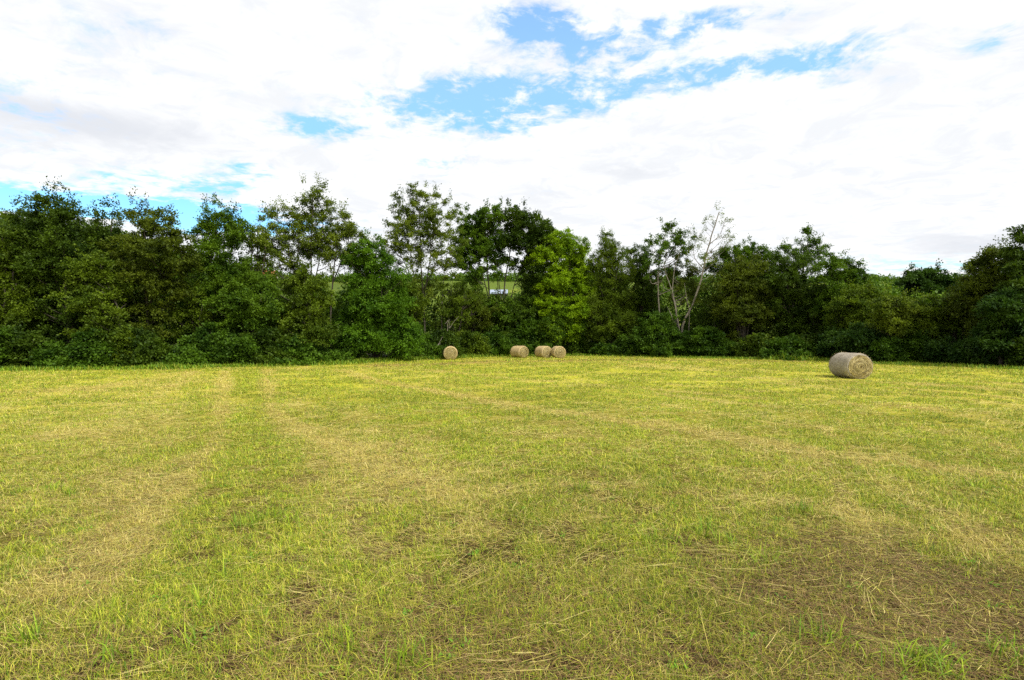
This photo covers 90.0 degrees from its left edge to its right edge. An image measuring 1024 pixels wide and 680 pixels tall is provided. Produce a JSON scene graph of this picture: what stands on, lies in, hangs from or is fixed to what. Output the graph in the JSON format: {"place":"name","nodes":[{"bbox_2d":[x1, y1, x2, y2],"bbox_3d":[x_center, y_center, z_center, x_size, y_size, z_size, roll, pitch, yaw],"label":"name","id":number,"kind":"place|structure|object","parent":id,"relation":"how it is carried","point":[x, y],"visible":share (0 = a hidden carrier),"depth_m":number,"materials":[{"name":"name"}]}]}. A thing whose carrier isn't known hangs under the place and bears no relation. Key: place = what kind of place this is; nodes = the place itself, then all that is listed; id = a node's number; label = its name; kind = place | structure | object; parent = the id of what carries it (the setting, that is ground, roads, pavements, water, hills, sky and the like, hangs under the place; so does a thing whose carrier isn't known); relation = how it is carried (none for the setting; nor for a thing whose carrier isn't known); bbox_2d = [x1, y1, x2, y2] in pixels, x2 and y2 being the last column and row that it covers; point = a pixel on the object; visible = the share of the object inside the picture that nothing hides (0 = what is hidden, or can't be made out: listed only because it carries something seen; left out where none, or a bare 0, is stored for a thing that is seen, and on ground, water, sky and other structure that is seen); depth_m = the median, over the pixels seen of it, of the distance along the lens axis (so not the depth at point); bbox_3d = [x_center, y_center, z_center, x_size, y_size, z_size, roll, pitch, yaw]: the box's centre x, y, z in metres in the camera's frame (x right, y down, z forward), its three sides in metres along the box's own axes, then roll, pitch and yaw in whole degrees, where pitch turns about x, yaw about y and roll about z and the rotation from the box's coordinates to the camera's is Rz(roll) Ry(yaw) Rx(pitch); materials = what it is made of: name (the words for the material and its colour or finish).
{"place":"outdoors","nodes":[
{"label":"outdoors","id":0,"kind":"place"},
{"bbox_2d":[0,279,1023,679],"bbox_3d":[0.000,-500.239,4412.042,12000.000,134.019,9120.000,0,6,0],"label":"ground","id":1,"kind":"structure","parent":0,"point":[574,425],"depth_m":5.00,"materials":[{"name":"green plant"}]},
{"bbox_2d":[0,325,16,365],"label":"shrub","id":2,"kind":"object","parent":1,"relation":"on","point":[4,331],"visible":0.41,"depth_m":32.12,"materials":[{"name":"green plant"}]},
{"bbox_2d":[0,208,53,336],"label":"broadleaf tree","id":3,"kind":"object","parent":1,"relation":"on","point":[9,249],"visible":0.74,"depth_m":34.30,"materials":[{"name":"green plant"}]},
{"bbox_2d":[0,323,56,367],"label":"shrub","id":4,"kind":"object","parent":1,"relation":"on","point":[23,342],"visible":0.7,"depth_m":32.53,"materials":[{"name":"green plant"}]},
{"bbox_2d":[1,293,57,338],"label":"sapling","id":5,"kind":"object","parent":1,"relation":"on","point":[24,330],"visible":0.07,"depth_m":35.38,"materials":[{"name":"green plant"}]},
{"bbox_2d":[2,192,61,335],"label":"broadleaf tree","id":6,"kind":"object","parent":1,"relation":"on","point":[14,218],"visible":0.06,"depth_m":36.40,"materials":[{"name":"green plant"}]},
{"bbox_2d":[25,339,74,367],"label":"shrub","id":7,"kind":"object","parent":1,"relation":"on","point":[52,355],"visible":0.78,"depth_m":32.32,"materials":[{"name":"green plant"}]},
{"bbox_2d":[1,175,101,357],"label":"broadleaf tree","id":8,"kind":"object","parent":1,"relation":"on","point":[53,248],"visible":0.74,"depth_m":34.91,"materials":[{"name":"green plant"}]},
{"bbox_2d":[43,237,138,339],"bbox_3d":[-27.873,-2.535,34.503,5.179,8.819,4.606,0,6,0],"label":"young tree","id":9,"kind":"object","parent":1,"relation":"on","point":[102,297],"visible":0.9,"depth_m":33.91,"materials":[{"name":"green plant"}]},
{"bbox_2d":[63,326,120,367],"bbox_3d":[-26.858,0.725,32.994,3.317,3.212,3.140,-4,7,-34],"label":"shrub","id":10,"kind":"object","parent":1,"relation":"on","point":[85,348],"visible":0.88,"depth_m":32.37,"materials":[{"name":"green plant"}]},
{"bbox_2d":[73,193,140,324],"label":"young tree","id":11,"kind":"object","parent":1,"relation":"on","point":[98,220],"visible":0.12,"depth_m":36.71,"materials":[{"name":"green plant"}]},
{"bbox_2d":[93,323,138,365],"bbox_3d":[-26.269,0.548,34.079,3.876,3.395,3.371,2,6,17],"label":"shrub","id":12,"kind":"object","parent":1,"relation":"on","point":[116,335],"visible":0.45,"depth_m":33.26,"materials":[{"name":"green plant"}]},
{"bbox_2d":[113,326,176,365],"bbox_3d":[-24.243,0.728,33.856,3.716,3.448,3.476,-4,7,-31],"label":"shrub","id":13,"kind":"object","parent":1,"relation":"on","point":[145,342],"visible":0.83,"depth_m":33.32,"materials":[{"name":"green plant"}]},
{"bbox_2d":[92,186,205,342],"bbox_3d":[-25.609,-4.499,36.356,7.381,12.758,5.018,0,6,0],"label":"broadleaf tree","id":14,"kind":"object","parent":1,"relation":"on","point":[142,249],"visible":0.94,"depth_m":36.01,"materials":[{"name":"green plant"}]},
{"bbox_2d":[144,343,206,365],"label":"shrub","id":15,"kind":"object","parent":1,"relation":"on","point":[183,355],"visible":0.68,"depth_m":33.61,"materials":[{"name":"green plant"}]},
{"bbox_2d":[163,279,221,346],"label":"sapling","id":16,"kind":"object","parent":1,"relation":"on","point":[193,315],"visible":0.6,"depth_m":37.53,"materials":[{"name":"green plant"}]},
{"bbox_2d":[177,320,231,364],"bbox_3d":[-21.760,0.367,36.425,3.771,3.661,3.380,4,7,37],"label":"shrub","id":17,"kind":"object","parent":1,"relation":"on","point":[200,338],"visible":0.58,"depth_m":35.96,"materials":[{"name":"green plant"}]},
{"bbox_2d":[0,213,431,283],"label":"hill woodland","id":18,"kind":"object","parent":1,"relation":"on","point":[84,224],"visible":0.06,"depth_m":296.80,"materials":[{"name":"green plant"}]},
{"bbox_2d":[179,192,261,337],"bbox_3d":[-22.669,-4.736,39.484,6.489,13.238,5.122,0,6,0],"label":"broadleaf tree","id":19,"kind":"object","parent":1,"relation":"on","point":[210,246],"visible":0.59,"depth_m":38.83,"materials":[{"name":"green plant"}]},
{"bbox_2d":[206,332,263,364],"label":"shrub","id":20,"kind":"object","parent":1,"relation":"on","point":[240,349],"visible":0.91,"depth_m":35.55,"materials":[{"name":"green plant"}]},
{"bbox_2d":[199,256,289,336],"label":"broadleaf tree","id":21,"kind":"object","parent":1,"relation":"on","point":[245,308],"visible":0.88,"depth_m":37.43,"materials":[{"name":"green plant"}]},
{"bbox_2d":[237,200,284,292],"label":"young tree","id":22,"kind":"object","parent":1,"relation":"on","point":[259,241],"visible":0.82,"depth_m":40.52,"materials":[{"name":"green plant"}]},
{"bbox_2d":[231,326,297,365],"bbox_3d":[-17.769,0.680,37.078,4.723,3.302,3.978,0,6,0],"label":"shrub","id":23,"kind":"object","parent":1,"relation":"on","point":[266,338],"visible":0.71,"depth_m":36.66,"materials":[{"name":"green plant"}]},
{"bbox_2d":[268,332,324,365],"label":"shrub","id":24,"kind":"object","parent":1,"relation":"on","point":[310,352],"visible":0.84,"depth_m":37.21,"materials":[{"name":"green plant"}]},
{"bbox_2d":[259,260,341,346],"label":"young tree","id":25,"kind":"object","parent":1,"relation":"on","point":[314,320],"visible":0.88,"depth_m":38.78,"materials":[{"name":"green plant"}]},
{"bbox_2d":[248,172,368,348],"bbox_3d":[-17.357,-6.192,43.690,10.597,16.013,5.898,0,6,0],"label":"broadleaf tree","id":26,"kind":"object","parent":1,"relation":"on","point":[320,244],"visible":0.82,"depth_m":43.17,"materials":[{"name":"green plant"}]},
{"bbox_2d":[318,343,356,361],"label":"shrub","id":27,"kind":"object","parent":1,"relation":"on","point":[329,353],"visible":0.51,"depth_m":39.15,"materials":[{"name":"green plant"}]},
{"bbox_2d":[329,227,426,360],"bbox_3d":[-11.452,-3.791,43.362,7.462,11.542,7.184,-5,8,-41],"label":"bushy tree","id":28,"kind":"object","parent":1,"relation":"on","point":[378,327],"visible":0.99,"depth_m":42.64,"materials":[{"name":"green plant"}]},
{"bbox_2d":[391,268,431,331],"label":"sapling","id":29,"kind":"object","parent":1,"relation":"on","point":[417,312],"visible":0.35,"depth_m":49.09,"materials":[{"name":"green plant"}]},
{"bbox_2d":[374,180,459,330],"bbox_3d":[-9.215,-7.161,51.758,8.410,17.907,5.472,1,6,13],"label":"broadleaf tree","id":30,"kind":"object","parent":1,"relation":"on","point":[424,221],"visible":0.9,"depth_m":50.99,"materials":[{"name":"green plant"}]},
{"bbox_2d":[389,333,453,359],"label":"shrub","id":31,"kind":"object","parent":1,"relation":"on","point":[428,345],"visible":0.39,"depth_m":47.19,"materials":[{"name":"green plant"}]},
{"bbox_2d":[423,328,464,358],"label":"shrub","id":32,"kind":"object","parent":1,"relation":"on","point":[449,339],"visible":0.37,"depth_m":49.12,"materials":[{"name":"green plant"}]},
{"bbox_2d":[442,346,457,359],"bbox_3d":[-5.696,1.198,47.218,1.441,1.439,1.639,-1,0,-7],"label":"hay bale","id":33,"kind":"object","parent":1,"relation":"on","point":[449,352],"visible":1,"depth_m":46.46},
{"bbox_2d":[437,188,471,329],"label":"young tree","id":34,"kind":"object","parent":1,"relation":"on","point":[463,242],"visible":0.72,"depth_m":54.17,"materials":[{"name":"green plant"}]},
{"bbox_2d":[427,269,486,335],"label":"sapling","id":35,"kind":"object","parent":1,"relation":"on","point":[454,304],"visible":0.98,"depth_m":53.82,"materials":[{"name":"green plant"}]},
{"bbox_2d":[446,285,500,339],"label":"sapling","id":36,"kind":"object","parent":1,"relation":"on","point":[484,321],"visible":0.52,"depth_m":56.54,"materials":[{"name":"green plant"}]},
{"bbox_2d":[455,329,491,355],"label":"shrub","id":37,"kind":"object","parent":1,"relation":"on","point":[472,343],"visible":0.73,"depth_m":53.09,"materials":[{"name":"green plant"}]},
{"bbox_2d":[448,196,524,332],"bbox_3d":[-3.089,-7.311,58.370,9.074,18.256,5.775,0,6,0],"label":"broadleaf tree","id":38,"kind":"object","parent":1,"relation":"on","point":[479,247],"visible":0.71,"depth_m":57.74,"materials":[{"name":"green plant"}]},
{"bbox_2d":[472,331,519,355],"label":"shrub","id":39,"kind":"object","parent":1,"relation":"on","point":[499,344],"visible":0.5,"depth_m":55.12,"materials":[{"name":"green plant"}]},
{"bbox_2d":[490,290,507,294],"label":"barn","id":40,"kind":"structure","parent":1,"relation":"on","point":[495,291],"depth_m":272.68,"materials":[{"name":"white metal"}]},
{"bbox_2d":[44,240,962,357],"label":"back woodland","id":41,"kind":"object","parent":1,"relation":"on","point":[338,300],"visible":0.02,"depth_m":55.30,"materials":[{"name":"green plant"}]},
{"bbox_2d":[0,353,1023,371],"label":"edge weeds","id":42,"kind":"object","parent":1,"relation":"on","point":[155,366],"visible":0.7,"depth_m":35.72,"materials":[{"name":"green plant"}]},
{"bbox_2d":[500,292,525,332],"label":"sapling","id":43,"kind":"object","parent":1,"relation":"on","point":[514,301],"visible":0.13,"depth_m":58.92,"materials":[{"name":"green plant"}]},
{"bbox_2d":[478,197,556,337],"bbox_3d":[0.917,-7.277,58.658,10.000,18.266,6.771,0,6,0],"label":"broadleaf tree","id":44,"kind":"object","parent":1,"relation":"on","point":[527,242],"visible":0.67,"depth_m":58.05,"materials":[{"name":"green plant"}]},
{"bbox_2d":[510,346,528,357],"bbox_3d":[0.732,1.200,51.563,1.399,1.394,1.849,-5,2,-38],"label":"hay bale","id":45,"kind":"object","parent":1,"relation":"on","point":[520,351],"visible":0.99,"depth_m":50.97},
{"bbox_2d":[505,331,533,353],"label":"shrub","id":46,"kind":"object","parent":1,"relation":"on","point":[520,342],"visible":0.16,"depth_m":56.01,"materials":[{"name":"green plant"}]},
{"bbox_2d":[511,315,561,353],"bbox_3d":[2.519,-0.364,57.312,6.352,5.285,5.236,0,6,0],"label":"shrub","id":47,"kind":"object","parent":1,"relation":"on","point":[523,326],"visible":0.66,"depth_m":56.54,"materials":[{"name":"green plant"}]},
{"bbox_2d":[534,346,551,357],"bbox_3d":[3.171,1.217,51.676,1.405,1.379,1.669,-3,1,-27],"label":"hay bale","id":48,"kind":"object","parent":1,"relation":"on","point":[543,351],"visible":0.99,"depth_m":51.02},
{"bbox_2d":[515,294,593,346],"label":"young tree","id":49,"kind":"object","parent":1,"relation":"on","point":[545,319],"visible":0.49,"depth_m":57.02,"materials":[{"name":"green plant"}]},
{"bbox_2d":[551,346,565,357],"bbox_3d":[4.581,1.219,50.727,1.383,1.404,1.620,-1,0,-9],"label":"hay bale","id":50,"kind":"object","parent":1,"relation":"on","point":[558,351],"visible":1,"depth_m":49.98},
{"bbox_2d":[524,227,601,346],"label":"broadleaf tree","id":51,"kind":"object","parent":1,"relation":"on","point":[564,280],"visible":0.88,"depth_m":57.18,"materials":[{"name":"green plant"}]},
{"bbox_2d":[552,338,588,353],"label":"shrub","id":52,"kind":"object","parent":1,"relation":"on","point":[578,346],"visible":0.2,"depth_m":58.20,"materials":[{"name":"green plant"}]},
{"bbox_2d":[565,339,597,354],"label":"shrub","id":53,"kind":"object","parent":1,"relation":"on","point":[587,347],"visible":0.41,"depth_m":58.14,"materials":[{"name":"green plant"}]},
{"bbox_2d":[588,340,625,355],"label":"shrub","id":54,"kind":"object","parent":1,"relation":"on","point":[601,348],"visible":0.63,"depth_m":56.07,"materials":[{"name":"green plant"}]},
{"bbox_2d":[577,225,643,344],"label":"feathery tree","id":55,"kind":"object","parent":1,"relation":"on","point":[611,319],"visible":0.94,"depth_m":57.30,"materials":[{"name":"green plant"}]},
{"bbox_2d":[280,270,970,295],"bbox_3d":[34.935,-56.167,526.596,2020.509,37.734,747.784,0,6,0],"label":"woodland","id":56,"kind":"object","parent":1,"relation":"on","point":[878,280],"visible":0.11,"depth_m":411.73,"materials":[{"name":"green plant"}]},
{"bbox_2d":[611,333,653,355],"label":"shrub","id":57,"kind":"object","parent":1,"relation":"on","point":[629,345],"visible":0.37,"depth_m":54.96,"materials":[{"name":"green plant"}]},
{"bbox_2d":[621,244,670,337],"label":"broadleaf tree","id":58,"kind":"object","parent":1,"relation":"on","point":[644,305],"visible":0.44,"depth_m":58.64,"materials":[{"name":"green plant"}]},
{"bbox_2d":[629,310,686,356],"bbox_3d":[15.467,-0.417,53.397,6.565,5.461,5.631,0,6,0],"label":"shrub","id":59,"kind":"object","parent":1,"relation":"on","point":[648,334],"visible":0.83,"depth_m":52.80,"materials":[{"name":"green plant"}]},
{"bbox_2d":[640,217,698,310],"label":"broadleaf tree","id":60,"kind":"object","parent":1,"relation":"on","point":[678,240],"visible":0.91,"depth_m":55.10,"materials":[{"name":"green plant"}]},
{"bbox_2d":[649,252,712,326],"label":"young tree","id":61,"kind":"object","parent":1,"relation":"on","point":[691,285],"visible":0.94,"depth_m":54.85,"materials":[{"name":"green plant"}]},
{"bbox_2d":[659,330,705,355],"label":"shrub","id":62,"kind":"object","parent":1,"relation":"on","point":[684,341],"visible":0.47,"depth_m":52.14,"materials":[{"name":"green plant"}]},
{"bbox_2d":[664,202,737,333],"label":"leaning tree","id":63,"kind":"object","parent":1,"relation":"on","point":[704,265],"visible":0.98,"depth_m":53.53,"materials":[{"name":"grey plant"}]},
{"bbox_2d":[683,290,736,339],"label":"sapling","id":64,"kind":"object","parent":1,"relation":"on","point":[702,319],"visible":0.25,"depth_m":54.23,"materials":[{"name":"green plant"}]},
{"bbox_2d":[687,325,735,356],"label":"shrub","id":65,"kind":"object","parent":1,"relation":"on","point":[702,334],"visible":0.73,"depth_m":51.09,"materials":[{"name":"green plant"}]},
{"bbox_2d":[703,340,743,357],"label":"shrub","id":66,"kind":"object","parent":1,"relation":"on","point":[725,349],"visible":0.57,"depth_m":50.14,"materials":[{"name":"green plant"}]},
{"bbox_2d":[699,233,779,336],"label":"broadleaf tree","id":67,"kind":"object","parent":1,"relation":"on","point":[736,251],"visible":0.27,"depth_m":54.70,"materials":[{"name":"green plant"}]},
{"bbox_2d":[707,248,788,342],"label":"broadleaf tree","id":68,"kind":"object","parent":1,"relation":"on","point":[740,300],"visible":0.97,"depth_m":50.75,"materials":[{"name":"green plant"}]},
{"bbox_2d":[729,332,776,356],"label":"shrub","id":69,"kind":"object","parent":1,"relation":"on","point":[750,348],"visible":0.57,"depth_m":48.28,"materials":[{"name":"green plant"}]},
{"bbox_2d":[754,332,817,360],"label":"shrub","id":70,"kind":"object","parent":1,"relation":"on","point":[786,345],"visible":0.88,"depth_m":45.86,"materials":[{"name":"green plant"}]},
{"bbox_2d":[762,245,826,338],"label":"broadleaf tree","id":71,"kind":"object","parent":1,"relation":"on","point":[786,277],"visible":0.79,"depth_m":49.74,"materials":[{"name":"green plant"}]},
{"bbox_2d":[774,222,834,269],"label":"broadleaf tree","id":72,"kind":"object","parent":1,"relation":"on","point":[813,241],"visible":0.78,"depth_m":53.76,"materials":[{"name":"green plant"}]},
{"bbox_2d":[792,331,823,357],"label":"shrub","id":73,"kind":"object","parent":1,"relation":"on","point":[811,337],"visible":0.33,"depth_m":46.03,"materials":[{"name":"green plant"}]},
{"bbox_2d":[793,283,836,334],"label":"sapling","id":74,"kind":"object","parent":1,"relation":"on","point":[815,317],"visible":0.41,"depth_m":48.53,"materials":[{"name":"green plant"}]},
{"bbox_2d":[816,326,846,357],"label":"shrub","id":75,"kind":"object","parent":1,"relation":"on","point":[825,349],"visible":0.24,"depth_m":44.17,"materials":[{"name":"green plant"}]},
{"bbox_2d":[801,249,873,330],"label":"broadleaf tree","id":76,"kind":"object","parent":1,"relation":"on","point":[834,266],"visible":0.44,"depth_m":46.96,"materials":[{"name":"green plant"}]},
{"bbox_2d":[828,351,873,378],"bbox_3d":[16.543,1.250,25.060,1.447,1.432,1.697,0,0,2],"label":"hay bale","id":77,"kind":"object","parent":1,"relation":"on","point":[851,365],"visible":1,"depth_m":24.32},
{"bbox_2d":[820,279,891,333],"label":"young tree","id":78,"kind":"object","parent":1,"relation":"on","point":[841,307],"visible":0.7,"depth_m":44.21,"materials":[{"name":"green plant"}]},
{"bbox_2d":[829,321,887,361],"bbox_3d":[28.858,0.342,42.341,5.805,3.903,5.133,0,6,0],"label":"shrub","id":79,"kind":"object","parent":1,"relation":"on","point":[857,338],"visible":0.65,"depth_m":40.89,"materials":[{"name":"green plant"}]},
{"bbox_2d":[868,333,916,362],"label":"shrub","id":80,"kind":"object","parent":1,"relation":"on","point":[889,349],"visible":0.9,"depth_m":39.03,"materials":[{"name":"green plant"}]},
{"bbox_2d":[864,277,947,341],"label":"young tree","id":81,"kind":"object","parent":1,"relation":"on","point":[894,315],"visible":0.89,"depth_m":39.35,"materials":[{"name":"green plant"}]},
{"bbox_2d":[898,329,936,362],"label":"shrub","id":82,"kind":"object","parent":1,"relation":"on","point":[918,344],"visible":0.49,"depth_m":38.56,"materials":[{"name":"green plant"}]},
{"bbox_2d":[892,258,962,302],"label":"broadleaf tree","id":83,"kind":"object","parent":1,"relation":"on","point":[926,280],"visible":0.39,"depth_m":49.44,"materials":[{"name":"green plant"}]},
{"bbox_2d":[897,287,968,343],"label":"young tree","id":84,"kind":"object","parent":1,"relation":"on","point":[939,325],"visible":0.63,"depth_m":38.93,"materials":[{"name":"green plant"}]},
{"bbox_2d":[921,336,959,363],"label":"shrub","id":85,"kind":"object","parent":1,"relation":"on","point":[935,352],"visible":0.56,"depth_m":37.12,"materials":[{"name":"green plant"}]},
{"bbox_2d":[929,280,973,342],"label":"sapling","id":86,"kind":"object","parent":1,"relation":"on","point":[953,334],"visible":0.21,"depth_m":38.79,"materials":[{"name":"green plant"}]},
{"bbox_2d":[942,334,998,365],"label":"shrub","id":87,"kind":"object","parent":1,"relation":"on","point":[965,352],"visible":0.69,"depth_m":35.36,"materials":[{"name":"green plant"}]},
{"bbox_2d":[939,233,1021,340],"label":"broadleaf tree","id":88,"kind":"object","parent":1,"relation":"on","point":[984,278],"visible":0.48,"depth_m":36.70,"materials":[{"name":"green plant"}]},
{"bbox_2d":[967,275,1023,365],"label":"bushy tree","id":89,"kind":"object","parent":1,"relation":"on","point":[999,327],"visible":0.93,"depth_m":33.27,"materials":[{"name":"green plant"}]},
{"bbox_2d":[992,224,1023,310],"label":"tiered tree","id":90,"kind":"object","parent":1,"relation":"on","point":[1014,267],"visible":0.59,"depth_m":34.23,"materials":[{"name":"green plant"}]},
{"bbox_2d":[1001,334,1023,366],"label":"shrub","id":91,"kind":"object","parent":1,"relation":"on","point":[1016,355],"visible":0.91,"depth_m":32.46,"materials":[{"name":"green plant"}]},
{"bbox_2d":[0,0,1023,278],"label":"sky","id":92,"kind":"structure","parent":0,"point":[894,129],"materials":[{"name":"white"}]}
]}

